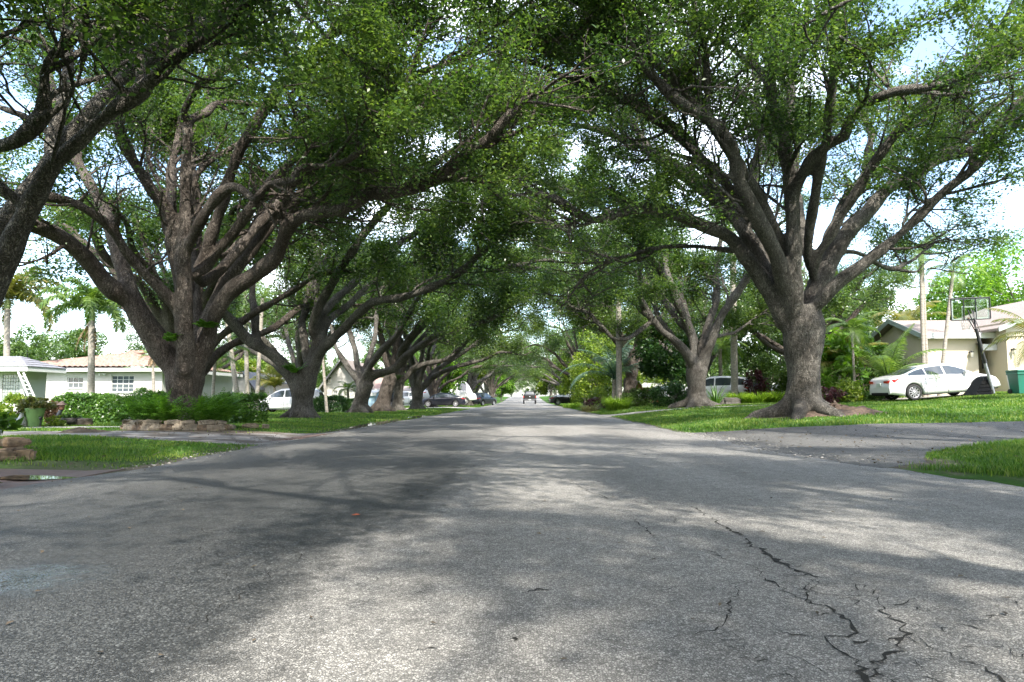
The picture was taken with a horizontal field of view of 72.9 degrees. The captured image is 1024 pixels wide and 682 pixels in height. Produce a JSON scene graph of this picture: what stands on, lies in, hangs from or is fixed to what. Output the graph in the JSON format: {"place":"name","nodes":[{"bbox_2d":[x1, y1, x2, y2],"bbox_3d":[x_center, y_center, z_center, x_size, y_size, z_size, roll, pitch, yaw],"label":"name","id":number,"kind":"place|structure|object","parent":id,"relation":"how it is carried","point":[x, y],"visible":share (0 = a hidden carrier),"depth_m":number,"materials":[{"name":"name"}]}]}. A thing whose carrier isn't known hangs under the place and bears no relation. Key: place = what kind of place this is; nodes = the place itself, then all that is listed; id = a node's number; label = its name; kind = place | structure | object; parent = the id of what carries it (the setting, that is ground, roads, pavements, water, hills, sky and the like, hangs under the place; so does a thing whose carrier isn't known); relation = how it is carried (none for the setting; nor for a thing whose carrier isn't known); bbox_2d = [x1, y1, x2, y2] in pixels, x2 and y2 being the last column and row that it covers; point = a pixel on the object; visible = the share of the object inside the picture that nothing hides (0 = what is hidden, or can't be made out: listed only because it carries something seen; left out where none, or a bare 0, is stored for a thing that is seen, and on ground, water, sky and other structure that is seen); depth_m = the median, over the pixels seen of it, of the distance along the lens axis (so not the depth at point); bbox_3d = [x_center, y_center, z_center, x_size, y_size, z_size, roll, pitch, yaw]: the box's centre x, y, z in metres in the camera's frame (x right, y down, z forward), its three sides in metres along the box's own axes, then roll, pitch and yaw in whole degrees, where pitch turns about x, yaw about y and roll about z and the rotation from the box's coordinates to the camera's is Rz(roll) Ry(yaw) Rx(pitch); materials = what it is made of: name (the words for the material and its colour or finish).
{"place":"outdoors","nodes":[
{"label":"outdoors","id":0,"kind":"place"},
{"bbox_2d":[0,446,26,450],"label":"edging stone","id":1,"kind":"object","parent":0,"point":[13,448],"visible":0.37,"depth_m":9.57,"materials":[{"name":"brown stone"}]},
{"bbox_2d":[0,437,31,447],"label":"edging stone","id":2,"kind":"object","parent":1,"relation":"on","point":[7,442],"visible":0.97,"depth_m":9.66,"materials":[{"name":"beige stone"}]},
{"bbox_2d":[21,426,119,427],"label":"garden path","id":3,"kind":"structure","parent":0,"point":[84,426],"depth_m":18.85,"materials":[{"name":"concrete"}]},
{"bbox_2d":[15,396,57,426],"bbox_3d":[-13.138,1.943,19.146,1.151,0.868,0.788,0,-5,1],"label":"planter","id":4,"kind":"object","parent":3,"relation":"on","point":[30,406],"visible":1,"depth_m":19.02,"materials":[{"name":"green plastic"}]},
{"bbox_2d":[1,431,338,445],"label":"driveway","id":5,"kind":"structure","parent":0,"point":[246,438],"depth_m":14.94,"materials":[{"name":"concrete"}]},
{"bbox_2d":[407,407,477,408],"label":"driveway","id":6,"kind":"structure","parent":0,"point":[453,407],"depth_m":67.77,"materials":[{"name":"concrete"}]},
{"bbox_2d":[422,393,465,406],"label":"black sedan","id":7,"kind":"object","parent":6,"relation":"on","point":[442,399],"visible":0.98,"depth_m":71.03,"materials":[{"name":"blue paint"}]},
{"bbox_2d":[0,397,1023,681],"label":"road","id":8,"kind":"structure","parent":0,"point":[172,585],"depth_m":3.39,"materials":[{"name":"grey asphalt"}]},
{"bbox_2d":[0,391,1023,486],"bbox_3d":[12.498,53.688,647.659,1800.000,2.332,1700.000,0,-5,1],"label":"ground","id":9,"kind":"structure","parent":0,"point":[1014,480],"depth_m":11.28,"materials":[{"name":"green plant"}]},
{"bbox_2d":[0,411,24,447],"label":"shrub","id":10,"kind":"object","parent":9,"relation":"on","point":[5,416],"visible":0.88,"depth_m":10.07,"materials":[{"name":"green plant"}]},
{"bbox_2d":[0,392,43,421],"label":"shrub","id":11,"kind":"object","parent":9,"relation":"on","point":[10,398],"visible":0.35,"depth_m":23.02,"materials":[{"name":"green plant"}]},
{"bbox_2d":[0,266,62,355],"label":"foxtail palm","id":12,"kind":"object","parent":9,"relation":"on","point":[14,292],"visible":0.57,"depth_m":44.83,"materials":[{"name":"green plant"}]},
{"bbox_2d":[0,356,66,410],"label":"grey roof house","id":13,"kind":"structure","parent":9,"relation":"on","point":[34,371],"depth_m":36.52,"materials":[{"name":"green paint"}]},
{"bbox_2d":[2,375,20,402],"bbox_3d":[-26.323,2.527,36.504,0.966,1.510,0.070,0,-5,1],"label":"window","id":14,"kind":"structure","parent":13,"relation":"in","point":[11,383],"depth_m":36.50,"materials":[{"name":"white glass"}]},
{"bbox_2d":[0,323,73,360],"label":"garden tree","id":15,"kind":"object","parent":9,"relation":"on","point":[17,344],"visible":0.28,"depth_m":60.77,"materials":[{"name":"green plant"}]},
{"bbox_2d":[0,469,125,489],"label":"brick pavement","id":16,"kind":"structure","parent":9,"relation":"on","point":[8,483],"depth_m":8.01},
{"bbox_2d":[0,475,77,479],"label":"puddle","id":17,"kind":"object","parent":16,"relation":"on","point":[26,477],"visible":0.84,"depth_m":7.59,"materials":[{"name":"liquid"}]},
{"bbox_2d":[15,326,113,360],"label":"garden tree","id":18,"kind":"object","parent":9,"relation":"on","point":[72,337],"visible":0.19,"depth_m":74.96,"materials":[{"name":"green plant"}]},
{"bbox_2d":[35,276,127,406],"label":"foxtail palm","id":19,"kind":"object","parent":9,"relation":"on","point":[91,301],"visible":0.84,"depth_m":34.23,"materials":[{"name":"green plant"}]},
{"bbox_2d":[40,350,242,408],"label":"tile roof house","id":20,"kind":"structure","parent":9,"relation":"on","point":[112,375],"depth_m":45.52,"materials":[{"name":"white paint"}]},
{"bbox_2d":[109,375,133,392],"bbox_3d":[-25.527,2.840,45.450,1.637,1.170,0.180,0,-5,1],"label":"window","id":21,"kind":"structure","parent":20,"relation":"in","point":[120,383],"depth_m":45.52,"materials":[{"name":"white glass"}]},
{"bbox_2d":[50,389,269,422],"bbox_3d":[-11.524,2.171,22.511,7.681,1.208,1.270,-1,-5,13],"label":"hedge","id":22,"kind":"object","parent":9,"relation":"on","point":[81,404],"visible":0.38,"depth_m":22.36,"materials":[{"name":"green plant"}]},
{"bbox_2d":[110,387,257,422],"bbox_3d":[-8.538,1.644,17.906,3.401,0.929,3.595,0,-5,1],"label":"fern clump","id":23,"kind":"object","parent":9,"relation":"on","point":[157,408],"visible":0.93,"depth_m":17.11,"materials":[{"name":"green plant"}]},
{"bbox_2d":[67,267,308,374],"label":"live oak","id":24,"kind":"object","parent":9,"relation":"on","point":[240,353],"visible":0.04,"depth_m":58.77,"materials":[{"name":"green plant"}]},
{"bbox_2d":[0,96,440,375],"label":"live oak","id":25,"kind":"object","parent":9,"relation":"on","point":[141,246],"visible":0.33,"depth_m":27.13,"materials":[{"name":"plant"}]},
{"bbox_2d":[211,334,250,397],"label":"palm tree","id":26,"kind":"object","parent":9,"relation":"on","point":[218,363],"visible":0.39,"depth_m":33.27,"materials":[{"name":"green plant"}]},
{"bbox_2d":[222,290,258,409],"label":"palm tree","id":27,"kind":"object","parent":9,"relation":"on","point":[234,376],"visible":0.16,"depth_m":40.21,"materials":[{"name":"beige plant"}]},
{"bbox_2d":[0,0,482,119],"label":"live oak","id":28,"kind":"object","parent":9,"relation":"on","point":[153,37],"visible":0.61,"depth_m":8.82,"materials":[{"name":"green plant"}]},
{"bbox_2d":[229,355,276,376],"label":"garden tree","id":29,"kind":"object","parent":9,"relation":"on","point":[252,363],"visible":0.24,"depth_m":76.88,"materials":[{"name":"green plant"}]},
{"bbox_2d":[233,371,274,393],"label":"white house","id":30,"kind":"structure","parent":9,"relation":"on","point":[241,383],"depth_m":60.38,"materials":[{"name":"paint"}]},
{"bbox_2d":[243,265,270,393],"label":"palm tree","id":31,"kind":"object","parent":9,"relation":"on","point":[246,363],"visible":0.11,"depth_m":43.27,"materials":[{"name":"beige plant"}]},
{"bbox_2d":[240,278,288,410],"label":"palm tree","id":32,"kind":"object","parent":9,"relation":"on","point":[257,386],"visible":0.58,"depth_m":40.31,"materials":[{"name":"beige plant"}]},
{"bbox_2d":[249,358,290,392],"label":"areca palm","id":33,"kind":"object","parent":9,"relation":"on","point":[275,381],"visible":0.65,"depth_m":55.87,"materials":[{"name":"green plant"}]},
{"bbox_2d":[142,246,429,406],"bbox_3d":[-15.405,-0.853,47.207,19.008,11.947,18.590,-5,-7,43],"label":"live oak","id":34,"kind":"object","parent":9,"relation":"on","point":[288,333],"visible":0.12,"depth_m":46.58,"materials":[{"name":"green plant"}]},
{"bbox_2d":[260,388,323,411],"bbox_3d":[-16.465,4.373,51.140,5.042,1.760,2.241,0,-5,0],"label":"white minivan","id":35,"kind":"object","parent":9,"relation":"on","point":[281,399],"visible":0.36,"depth_m":50.19,"materials":[{"name":"paint"}]},
{"bbox_2d":[0,0,663,423],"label":"live oak","id":36,"kind":"object","parent":9,"relation":"on","point":[342,160],"visible":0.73,"depth_m":16.25,"materials":[{"name":"green plant"}]},
{"bbox_2d":[313,394,353,411],"bbox_3d":[-11.180,3.987,43.725,2.874,1.279,1.157,-1,-5,14],"label":"hedge","id":37,"kind":"object","parent":9,"relation":"on","point":[344,403],"visible":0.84,"depth_m":43.42,"materials":[{"name":"green plant"}]},
{"bbox_2d":[318,359,374,407],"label":"white house","id":38,"kind":"structure","parent":9,"relation":"on","point":[337,373],"depth_m":60.21,"materials":[{"name":"paint"}]},
{"bbox_2d":[0,0,745,308],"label":"live oak","id":39,"kind":"object","parent":9,"relation":"on","point":[25,202],"visible":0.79,"depth_m":9.94,"materials":[{"name":"green plant"}]},
{"bbox_2d":[141,46,616,417],"bbox_3d":[-4.895,-3.756,28.776,19.255,14.173,15.898,0,-5,1],"label":"live oak","id":40,"kind":"object","parent":9,"relation":"on","point":[434,243],"visible":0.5,"depth_m":26.27,"materials":[{"name":"green plant"}]},
{"bbox_2d":[317,239,524,411],"bbox_3d":[-5.187,-1.478,44.486,12.938,12.493,10.320,-1,-5,10],"label":"live oak","id":41,"kind":"object","parent":9,"relation":"on","point":[383,400],"visible":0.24,"depth_m":43.31,"materials":[{"name":"green plant"}]},
{"bbox_2d":[309,232,551,412],"bbox_3d":[-5.420,-1.743,38.163,8.940,11.753,16.675,5,-7,-45],"label":"live oak","id":42,"kind":"object","parent":9,"relation":"on","point":[365,376],"visible":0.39,"depth_m":36.65,"materials":[{"name":"green plant"}]},
{"bbox_2d":[359,325,524,406],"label":"live oak","id":43,"kind":"object","parent":9,"relation":"on","point":[433,388],"visible":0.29,"depth_m":73.98,"materials":[{"name":"green plant"}]},
{"bbox_2d":[426,347,466,405],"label":"garden tree","id":44,"kind":"object","parent":9,"relation":"on","point":[448,387],"visible":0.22,"depth_m":77.19,"materials":[{"name":"green plant"}]},
{"bbox_2d":[423,381,476,403],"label":"camper van","id":45,"kind":"object","parent":9,"relation":"on","point":[466,392],"visible":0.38,"depth_m":83.10,"materials":[{"name":"white paint"}]},
{"bbox_2d":[354,302,553,408],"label":"live oak","id":46,"kind":"object","parent":9,"relation":"on","point":[417,385],"visible":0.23,"depth_m":56.63,"materials":[{"name":"green plant"}]},
{"bbox_2d":[340,220,579,409],"bbox_3d":[-3.756,-2.465,50.432,18.024,15.307,14.662,0,-5,1],"label":"live oak","id":47,"kind":"object","parent":9,"relation":"on","point":[403,347],"visible":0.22,"depth_m":47.56,"materials":[{"name":"green plant"}]},
{"bbox_2d":[408,319,531,404],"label":"live oak","id":48,"kind":"object","parent":9,"relation":"on","point":[472,382],"visible":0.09,"depth_m":87.42,"materials":[{"name":"green plant"}]},
{"bbox_2d":[494,374,515,400],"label":"garden tree","id":49,"kind":"object","parent":9,"relation":"on","point":[507,387],"visible":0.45,"depth_m":148.39,"materials":[{"name":"green plant"}]},
{"bbox_2d":[121,422,890,468],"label":"gravel","id":50,"kind":"structure","parent":9,"relation":"on","point":[673,432],"depth_m":12.05,"materials":[{"name":"grey gravel"}]},
{"bbox_2d":[484,359,534,397],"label":"live oak","id":51,"kind":"object","parent":9,"relation":"on","point":[491,387],"visible":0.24,"depth_m":124.60,"materials":[{"name":"green plant"}]},
{"bbox_2d":[3,408,1022,467],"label":"fallen leaves","id":52,"kind":"object","parent":9,"relation":"on","point":[643,416],"visible":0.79,"depth_m":13.74,"materials":[{"name":"brown plant"}]},
{"bbox_2d":[515,341,579,390],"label":"live oak","id":53,"kind":"object","parent":9,"relation":"on","point":[535,372],"visible":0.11,"depth_m":119.78,"materials":[{"name":"green plant"}]},
{"bbox_2d":[534,361,560,402],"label":"garden tree","id":54,"kind":"object","parent":9,"relation":"on","point":[543,389],"visible":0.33,"depth_m":129.76,"materials":[{"name":"green plant"}]},
{"bbox_2d":[496,302,631,403],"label":"live oak","id":55,"kind":"object","parent":9,"relation":"on","point":[557,343],"visible":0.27,"depth_m":73.92,"materials":[{"name":"green plant"}]},
{"bbox_2d":[505,330,632,384],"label":"live oak","id":56,"kind":"object","parent":9,"relation":"on","point":[550,370],"visible":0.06,"depth_m":90.74,"materials":[{"name":"green plant"}]},
{"bbox_2d":[555,349,607,403],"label":"garden tree","id":57,"kind":"object","parent":9,"relation":"on","point":[564,385],"visible":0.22,"depth_m":81.94,"materials":[{"name":"green plant"}]},
{"bbox_2d":[480,240,708,404],"bbox_3d":[6.800,-1.913,53.008,19.930,14.078,17.273,0,-5,1],"label":"live oak","id":58,"kind":"object","parent":9,"relation":"on","point":[630,381],"visible":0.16,"depth_m":50.24,"materials":[{"name":"green plant"}]},
{"bbox_2d":[567,329,625,403],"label":"garden tree","id":59,"kind":"object","parent":9,"relation":"on","point":[584,384],"visible":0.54,"depth_m":64.68,"materials":[{"name":"green plant"}]},
{"bbox_2d":[561,332,646,398],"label":"coconut palm","id":60,"kind":"object","parent":9,"relation":"on","point":[611,368],"visible":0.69,"depth_m":49.64,"materials":[{"name":"green plant"}]},
{"bbox_2d":[583,224,624,399],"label":"royal palm","id":61,"kind":"object","parent":9,"relation":"on","point":[618,368],"visible":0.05,"depth_m":46.77,"materials":[{"name":"grey plant"}]},
{"bbox_2d":[598,395,636,410],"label":"strap leaf clump","id":62,"kind":"object","parent":9,"relation":"on","point":[610,404],"visible":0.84,"depth_m":41.13,"materials":[{"name":"green plant"}]},
{"bbox_2d":[620,388,650,406],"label":"shrub","id":63,"kind":"object","parent":9,"relation":"on","point":[635,393],"visible":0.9,"depth_m":46.33,"materials":[{"name":"green plant"}]},
{"bbox_2d":[478,116,808,408],"bbox_3d":[7.015,-3.042,36.830,18.856,13.483,17.217,0,-5,1],"label":"live oak","id":64,"kind":"object","parent":9,"relation":"on","point":[696,357],"visible":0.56,"depth_m":35.28,"materials":[{"name":"green plant"}]},
{"bbox_2d":[622,321,682,389],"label":"garden tree","id":65,"kind":"object","parent":9,"relation":"on","point":[652,380],"visible":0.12,"depth_m":71.95,"materials":[{"name":"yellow plant"}]},
{"bbox_2d":[631,316,700,397],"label":"garden tree","id":66,"kind":"object","parent":9,"relation":"on","point":[654,356],"visible":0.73,"depth_m":45.74,"materials":[{"name":"green plant"}]},
{"bbox_2d":[648,380,686,406],"bbox_3d":[8.963,2.941,38.688,2.739,1.591,1.801,0,-5,1],"label":"shrub","id":67,"kind":"object","parent":9,"relation":"on","point":[675,392],"visible":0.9,"depth_m":38.42,"materials":[{"name":"green plant"}]},
{"bbox_2d":[589,257,807,373],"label":"live oak","id":68,"kind":"object","parent":9,"relation":"on","point":[639,321],"visible":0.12,"depth_m":47.11,"materials":[{"name":"green plant"}]},
{"bbox_2d":[667,306,749,386],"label":"garden tree","id":69,"kind":"object","parent":9,"relation":"on","point":[712,370],"visible":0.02,"depth_m":67.45,"materials":[{"name":"green plant"}]},
{"bbox_2d":[681,376,753,398],"bbox_3d":[12.700,3.070,43.656,4.742,1.720,2.148,-2,-5,26],"label":"white hatchback","id":70,"kind":"object","parent":9,"relation":"on","point":[721,381],"visible":0.23,"depth_m":42.65,"materials":[{"name":"paint"}]},
{"bbox_2d":[422,0,1023,419],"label":"live oak","id":71,"kind":"object","parent":9,"relation":"on","point":[782,124],"visible":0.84,"depth_m":18.19,"materials":[{"name":"green plant"}]},
{"bbox_2d":[697,333,749,375],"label":"palm tree","id":72,"kind":"object","parent":9,"relation":"on","point":[721,346],"visible":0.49,"depth_m":46.65,"materials":[{"name":"green plant"}]},
{"bbox_2d":[689,194,780,395],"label":"royal palm","id":73,"kind":"object","parent":9,"relation":"on","point":[734,369],"visible":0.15,"depth_m":41.66,"materials":[{"name":"grey plant"}]},
{"bbox_2d":[715,317,785,385],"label":"garden tree","id":74,"kind":"object","parent":9,"relation":"on","point":[754,345],"visible":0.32,"depth_m":50.74,"materials":[{"name":"green plant"}]},
{"bbox_2d":[742,368,770,394],"bbox_3d":[14.633,2.663,41.630,1.643,2.150,1.309,0,-5,1],"label":"cordyline","id":75,"kind":"object","parent":9,"relation":"on","point":[760,386],"visible":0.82,"depth_m":41.49,"materials":[{"name":"purple plant"}]},
{"bbox_2d":[741,391,777,402],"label":"strap leaf clump","id":76,"kind":"object","parent":9,"relation":"on","point":[755,398],"visible":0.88,"depth_m":37.10,"materials":[{"name":"green plant"}]},
{"bbox_2d":[742,352,786,394],"bbox_3d":[16.014,2.216,42.611,3.595,3.114,2.283,1,-5,-11],"label":"shrub","id":77,"kind":"object","parent":9,"relation":"on","point":[760,364],"visible":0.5,"depth_m":42.46,"materials":[{"name":"green plant"}]},
{"bbox_2d":[646,219,948,354],"bbox_3d":[17.192,-1.662,41.120,15.417,10.709,16.651,-4,-6,39],"label":"live oak","id":78,"kind":"object","parent":9,"relation":"on","point":[737,317],"visible":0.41,"depth_m":38.06,"materials":[{"name":"green plant"}]},
{"bbox_2d":[781,285,887,339],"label":"garden tree","id":79,"kind":"object","parent":9,"relation":"on","point":[873,320],"visible":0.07,"depth_m":45.02,"materials":[{"name":"green plant"}]},
{"bbox_2d":[821,386,847,402],"bbox_3d":[13.645,2.323,29.611,1.294,0.847,0.917,0,-5,1],"label":"cordyline","id":80,"kind":"object","parent":9,"relation":"on","point":[830,394],"visible":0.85,"depth_m":29.53,"materials":[{"name":"purple plant"}]},
{"bbox_2d":[788,400,886,417],"bbox_3d":[8.941,1.930,19.542,2.848,0.568,2.399,0,-5,1],"label":"mulch mound","id":81,"kind":"object","parent":9,"relation":"on","point":[849,410],"visible":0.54,"depth_m":18.83,"materials":[{"name":"brown plant"}]},
{"bbox_2d":[820,327,866,401],"bbox_3d":[15.079,1.159,32.108,2.543,3.649,2.538,0,-5,1],"label":"shrub","id":82,"kind":"object","parent":9,"relation":"on","point":[843,359],"visible":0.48,"depth_m":31.73,"materials":[{"name":"green plant"}]},
{"bbox_2d":[833,377,866,402],"bbox_3d":[14.638,2.133,30.143,1.385,1.234,1.293,-4,-6,37],"label":"shrub","id":83,"kind":"object","parent":9,"relation":"on","point":[855,394],"visible":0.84,"depth_m":29.88,"materials":[{"name":"green plant"}]},
{"bbox_2d":[825,311,881,381],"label":"palm tree","id":84,"kind":"object","parent":9,"relation":"on","point":[855,323],"visible":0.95,"depth_m":30.71,"materials":[{"name":"green plant"}]},
{"bbox_2d":[820,328,888,379],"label":"areca palm","id":85,"kind":"object","parent":9,"relation":"on","point":[833,350],"visible":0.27,"depth_m":31.88,"materials":[{"name":"green plant"}]},
{"bbox_2d":[831,329,905,397],"bbox_3d":[17.353,1.173,34.269,4.048,3.634,2.368,0,-5,1],"label":"shrub","id":86,"kind":"object","parent":9,"relation":"on","point":[864,375],"visible":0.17,"depth_m":33.73,"materials":[{"name":"green plant"}]},
{"bbox_2d":[727,0,1023,86],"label":"live oak","id":87,"kind":"object","parent":9,"relation":"on","point":[835,7],"visible":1,"depth_m":13.71,"materials":[{"name":"green plant"}]},
{"bbox_2d":[841,283,912,330],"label":"garden tree","id":88,"kind":"object","parent":9,"relation":"on","point":[904,308],"visible":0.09,"depth_m":50.49,"materials":[{"name":"green plant"}]},
{"bbox_2d":[828,323,945,399],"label":"areca palm","id":89,"kind":"object","parent":9,"relation":"on","point":[882,368],"visible":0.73,"depth_m":29.97,"materials":[{"name":"green plant"}]},
{"bbox_2d":[870,301,957,326],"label":"palm tree","id":90,"kind":"object","parent":9,"relation":"on","point":[911,315],"visible":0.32,"depth_m":44.39,"materials":[{"name":"green plant"}]},
{"bbox_2d":[889,234,953,396],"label":"palm tree","id":91,"kind":"object","parent":9,"relation":"on","point":[925,319],"visible":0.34,"depth_m":31.07,"materials":[{"name":"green plant"}]},
{"bbox_2d":[894,231,953,396],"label":"palm tree","id":92,"kind":"object","parent":9,"relation":"on","point":[922,320],"visible":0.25,"depth_m":30.96,"materials":[{"name":"green plant"}]},
{"bbox_2d":[869,363,1000,399],"bbox_3d":[17.498,1.651,28.829,4.619,1.426,2.048,-4,-5,-1],"label":"white sedan","id":93,"kind":"object","parent":9,"relation":"on","point":[915,382],"visible":0.91,"depth_m":27.99,"materials":[{"name":"paint"}]},
{"bbox_2d":[870,301,1023,395],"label":"cream house","id":94,"kind":"structure","parent":9,"relation":"on","point":[961,343],"depth_m":32.20,"materials":[{"name":"paint"}]},
{"bbox_2d":[924,251,989,395],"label":"palm tree","id":95,"kind":"object","parent":9,"relation":"on","point":[951,287],"visible":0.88,"depth_m":30.95,"materials":[{"name":"green plant"}]},
{"bbox_2d":[910,260,1023,319],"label":"garden tree","id":96,"kind":"object","parent":9,"relation":"on","point":[957,308],"visible":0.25,"depth_m":48.73,"materials":[{"name":"green plant"}]},
{"bbox_2d":[950,297,994,394],"bbox_3d":[17.308,0.187,25.972,1.106,3.654,1.030,3,-6,-33],"label":"basketball hoop","id":97,"kind":"object","parent":9,"relation":"on","point":[981,385],"visible":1,"depth_m":25.84,"materials":[{"name":"black metal"}]},
{"bbox_2d":[952,229,1023,311],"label":"garden tree","id":98,"kind":"object","parent":9,"relation":"on","point":[995,276],"visible":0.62,"depth_m":46.70,"materials":[{"name":"green plant"}]},
{"bbox_2d":[981,308,1023,367],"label":"areca palm","id":99,"kind":"object","parent":9,"relation":"on","point":[1003,338],"visible":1,"depth_m":24.00,"materials":[{"name":"green plant"}]},
{"bbox_2d":[1005,370,1023,393],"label":"wheelie bin","id":100,"kind":"object","parent":9,"relation":"on","point":[1016,380],"visible":0.95,"depth_m":26.95,"materials":[{"name":"green plastic"}]},
{"bbox_2d":[0,0,1023,396],"label":"sky","id":101,"kind":"structure","parent":0,"point":[22,313],"materials":[{"name":"white"}]},
{"bbox_2d":[3,420,1023,658],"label":"fallen leaves","id":102,"kind":"object","parent":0,"point":[719,604],"depth_m":4.77,"materials":[{"name":"brown plant"}]},
{"bbox_2d":[689,421,1023,467],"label":"driveway","id":103,"kind":"structure","parent":0,"point":[817,439],"depth_m":12.85,"materials":[{"name":"concrete"}]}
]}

